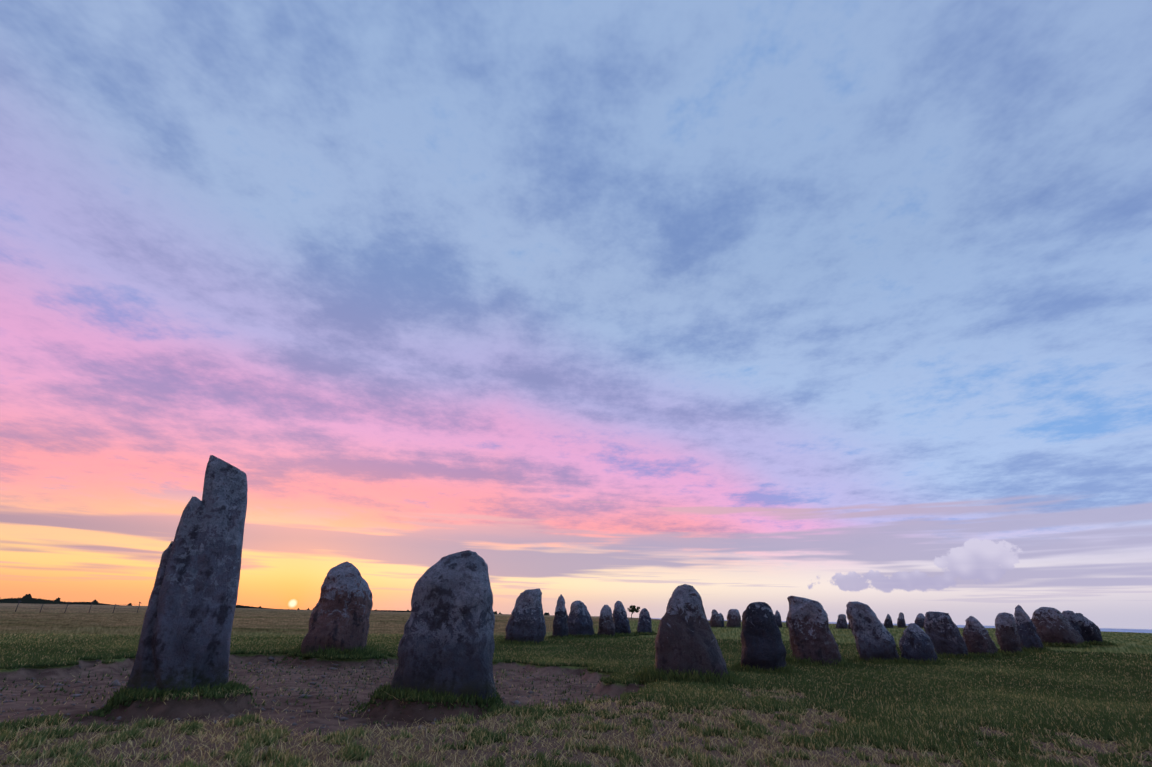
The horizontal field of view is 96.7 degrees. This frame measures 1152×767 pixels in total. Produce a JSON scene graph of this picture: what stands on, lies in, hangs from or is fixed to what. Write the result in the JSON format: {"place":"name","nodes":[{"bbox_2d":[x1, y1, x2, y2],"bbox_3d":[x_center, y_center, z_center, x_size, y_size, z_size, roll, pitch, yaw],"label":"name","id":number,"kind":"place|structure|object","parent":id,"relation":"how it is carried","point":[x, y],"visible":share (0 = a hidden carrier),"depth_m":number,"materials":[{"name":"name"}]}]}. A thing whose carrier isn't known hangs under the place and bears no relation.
{"place":"outdoors","nodes":[
{"label":"outdoors","id":0,"kind":"place"},
{"bbox_2d":[0,603,1151,766],"bbox_3d":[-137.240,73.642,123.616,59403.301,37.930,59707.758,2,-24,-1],"label":"ground","id":1,"kind":"structure","parent":0,"point":[51,618],"depth_m":7.09,"materials":[{"name":"green plant"}]},
{"bbox_2d":[0,602,139,612],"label":"field fence","id":2,"kind":"object","parent":1,"relation":"on","point":[70,604],"visible":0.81,"depth_m":78.15,"materials":[{"name":"grey"}]},
{"bbox_2d":[126,455,247,690],"bbox_3d":[-5.338,2.835,7.459,1.287,3.488,0.563,17,-29,-31],"label":"stone","id":3,"kind":"object","parent":1,"relation":"on","point":[185,636],"visible":0.83,"depth_m":7.17,"materials":[{"name":"stone"}]},
{"bbox_2d":[0,594,549,614],"bbox_3d":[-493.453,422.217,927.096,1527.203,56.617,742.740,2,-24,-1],"label":"treeline","id":4,"kind":"object","parent":1,"relation":"on","point":[28,599],"visible":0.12,"depth_m":940.18,"materials":[{"name":"black"}]},
{"bbox_2d":[0,656,615,734],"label":"hollow pebbles","id":5,"kind":"object","parent":1,"relation":"on","point":[270,658],"visible":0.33,"depth_m":8.47,"materials":[{"name":"stone"}]},
{"bbox_2d":[0,649,662,719],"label":"rim grass","id":6,"kind":"structure","parent":1,"relation":"on","point":[40,661],"depth_m":9.67,"materials":[{"name":"green plant"}]},
{"bbox_2d":[301,561,372,654],"bbox_3d":[-6.548,6.356,14.274,1.597,2.639,1.382,2,-24,-1],"label":"stone","id":7,"kind":"object","parent":1,"relation":"on","point":[340,615],"visible":0.83,"depth_m":13.94,"materials":[{"name":"stone"}]},
{"bbox_2d":[391,550,496,703],"bbox_3d":[-1.862,3.626,7.609,1.534,2.202,0.994,2,-24,-1],"label":"stone","id":8,"kind":"object","parent":1,"relation":"on","point":[446,643],"visible":0.92,"depth_m":7.30,"materials":[{"name":"stone"}]},
{"bbox_2d":[505,588,545,643],"bbox_3d":[-2.114,10.023,21.785,1.730,2.430,1.024,2,-24,-1],"label":"stone","id":9,"kind":"object","parent":1,"relation":"on","point":[526,621],"visible":0.85,"depth_m":21.42,"materials":[{"name":"stone"}]},
{"bbox_2d":[552,594,568,636],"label":"stone","id":10,"kind":"object","parent":1,"relation":"on","point":[560,625],"visible":0.81,"depth_m":25.14,"materials":[{"name":"stone"}]},
{"bbox_2d":[0,632,1151,766],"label":"grass","id":11,"kind":"structure","parent":1,"relation":"on","point":[1126,687],"depth_m":6.93,"materials":[{"name":"green plant"}]},
{"bbox_2d":[0,659,1151,766],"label":"grass straws","id":12,"kind":"object","parent":1,"relation":"on","point":[307,735],"depth_m":4.58,"materials":[{"name":"green plant"}]},
{"bbox_2d":[568,600,594,636],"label":"stone","id":13,"kind":"object","parent":1,"relation":"on","point":[580,621],"visible":0.88,"depth_m":27.03,"materials":[{"name":"stone"}]},
{"bbox_2d":[62,631,1116,722],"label":"grass skirts","id":14,"kind":"object","parent":1,"relation":"on","point":[651,674],"depth_m":9.53,"materials":[{"name":"green plant"}]},
{"bbox_2d":[597,605,614,636],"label":"stone","id":15,"kind":"object","parent":1,"relation":"on","point":[606,625],"visible":0.75,"depth_m":27.20,"materials":[{"name":"stone"}]},
{"bbox_2d":[612,601,630,634],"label":"stone","id":16,"kind":"object","parent":1,"relation":"on","point":[621,620],"visible":0.73,"depth_m":28.89,"materials":[{"name":"stone"}]},
{"bbox_2d":[627,605,640,618],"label":"skyline tree","id":17,"kind":"object","parent":1,"relation":"on","point":[632,608],"depth_m":172.39,"materials":[{"name":"green plant"}]},
{"bbox_2d":[637,608,651,632],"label":"stone","id":18,"kind":"object","parent":1,"relation":"on","point":[644,622],"visible":0.77,"depth_m":30.29,"materials":[{"name":"stone"}]},
{"bbox_2d":[655,584,727,678],"bbox_3d":[2.246,5.067,10.184,1.455,2.008,0.993,2,-24,-1],"label":"stone","id":19,"kind":"object","parent":1,"relation":"on","point":[686,638],"visible":0.75,"depth_m":9.92,"materials":[{"name":"stone"}]},
{"bbox_2d":[710,609,721,626],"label":"stone","id":20,"kind":"object","parent":1,"relation":"on","point":[715,620],"visible":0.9,"depth_m":41.07,"materials":[{"name":"stone"}]},
{"bbox_2d":[719,613,723,626],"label":"stone","id":21,"kind":"object","parent":1,"relation":"on","point":[721,618],"visible":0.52,"depth_m":41.20,"materials":[{"name":"stone"}]},
{"bbox_2d":[726,609,740,626],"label":"stone","id":22,"kind":"object","parent":1,"relation":"on","point":[733,618],"visible":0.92,"depth_m":41.64,"materials":[{"name":"stone"}]},
{"bbox_2d":[740,602,786,670],"bbox_3d":[4.487,6.264,12.402,1.089,1.806,0.988,2,-24,-1],"label":"stone","id":23,"kind":"object","parent":1,"relation":"on","point":[763,646],"visible":0.75,"depth_m":12.17,"materials":[{"name":"stone"}]},
{"bbox_2d":[775,610,781,626],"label":"stone","id":24,"kind":"object","parent":1,"relation":"on","point":[778,618],"visible":0.5,"depth_m":43.08,"materials":[{"name":"stone"}]},
{"bbox_2d":[787,596,840,665],"bbox_3d":[6.902,7.331,14.951,1.332,2.102,1.081,-10,-27,23],"label":"stone","id":25,"kind":"object","parent":1,"relation":"on","point":[811,635],"visible":0.88,"depth_m":14.78,"materials":[{"name":"stone"}]},
{"bbox_2d":[835,614,847,628],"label":"stone","id":26,"kind":"object","parent":1,"relation":"on","point":[841,622],"visible":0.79,"depth_m":40.85,"materials":[{"name":"stone"}]},
{"bbox_2d":[846,601,900,660],"bbox_3d":[9.475,8.045,16.320,1.320,2.025,0.753,-11,-27,24],"label":"stone","id":27,"kind":"object","parent":1,"relation":"on","point":[874,637],"visible":0.88,"depth_m":16.19,"materials":[{"name":"stone"}]},
{"bbox_2d":[884,614,893,627],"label":"stone","id":28,"kind":"object","parent":1,"relation":"on","point":[888,623],"visible":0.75,"depth_m":43.63,"materials":[{"name":"stone"}]},
{"bbox_2d":[897,612,905,627],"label":"stone","id":29,"kind":"object","parent":1,"relation":"on","point":[901,623],"visible":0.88,"depth_m":54.42,"materials":[{"name":"stone"}]},
{"bbox_2d":[899,623,937,661],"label":"stone","id":30,"kind":"object","parent":1,"relation":"on","point":[915,643],"visible":0.71,"depth_m":15.75,"materials":[{"name":"stone"}]},
{"bbox_2d":[915,613,924,627],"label":"stone","id":31,"kind":"object","parent":1,"relation":"on","point":[919,619],"visible":0.62,"depth_m":55.81,"materials":[{"name":"stone"}]},
{"bbox_2d":[924,611,967,656],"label":"stone","id":32,"kind":"object","parent":1,"relation":"on","point":[942,631],"visible":0.75,"depth_m":18.23,"materials":[{"name":"stone"}]},
{"bbox_2d":[962,616,997,654],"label":"stone","id":33,"kind":"object","parent":1,"relation":"on","point":[977,637],"visible":0.65,"depth_m":18.68,"materials":[{"name":"stone"}]},
{"bbox_2d":[995,612,1021,653],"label":"stone","id":34,"kind":"object","parent":1,"relation":"on","point":[1007,635],"visible":0.73,"depth_m":19.37,"materials":[{"name":"stone"}]},
{"bbox_2d":[1014,605,1043,648],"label":"stone","id":35,"kind":"object","parent":1,"relation":"on","point":[1027,633],"visible":0.73,"depth_m":20.76,"materials":[{"name":"stone"}]},
{"bbox_2d":[1031,607,1083,645],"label":"stone","id":36,"kind":"object","parent":1,"relation":"on","point":[1052,625],"visible":0.67,"depth_m":22.87,"materials":[{"name":"stone"}]},
{"bbox_2d":[1062,610,1083,639],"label":"stone","id":37,"kind":"object","parent":1,"relation":"on","point":[1072,618],"visible":0.29,"depth_m":23.62,"materials":[{"name":"stone"}]},
{"bbox_2d":[1075,613,1101,641],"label":"stone","id":38,"kind":"object","parent":1,"relation":"on","point":[1090,630],"visible":0.58,"depth_m":23.35,"materials":[{"name":"stone"}]},
{"bbox_2d":[0,0,1151,628],"label":"sky","id":39,"kind":"structure","parent":0,"point":[834,304],"materials":[{"name":"blue"}]},
{"bbox_2d":[651,618,1151,632],"bbox_3d":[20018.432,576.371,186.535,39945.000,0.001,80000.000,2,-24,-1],"label":"sea","id":40,"kind":"structure","parent":0,"point":[1115,630],"depth_m":10640.73,"materials":[{"name":"blue liquid"}]}
]}

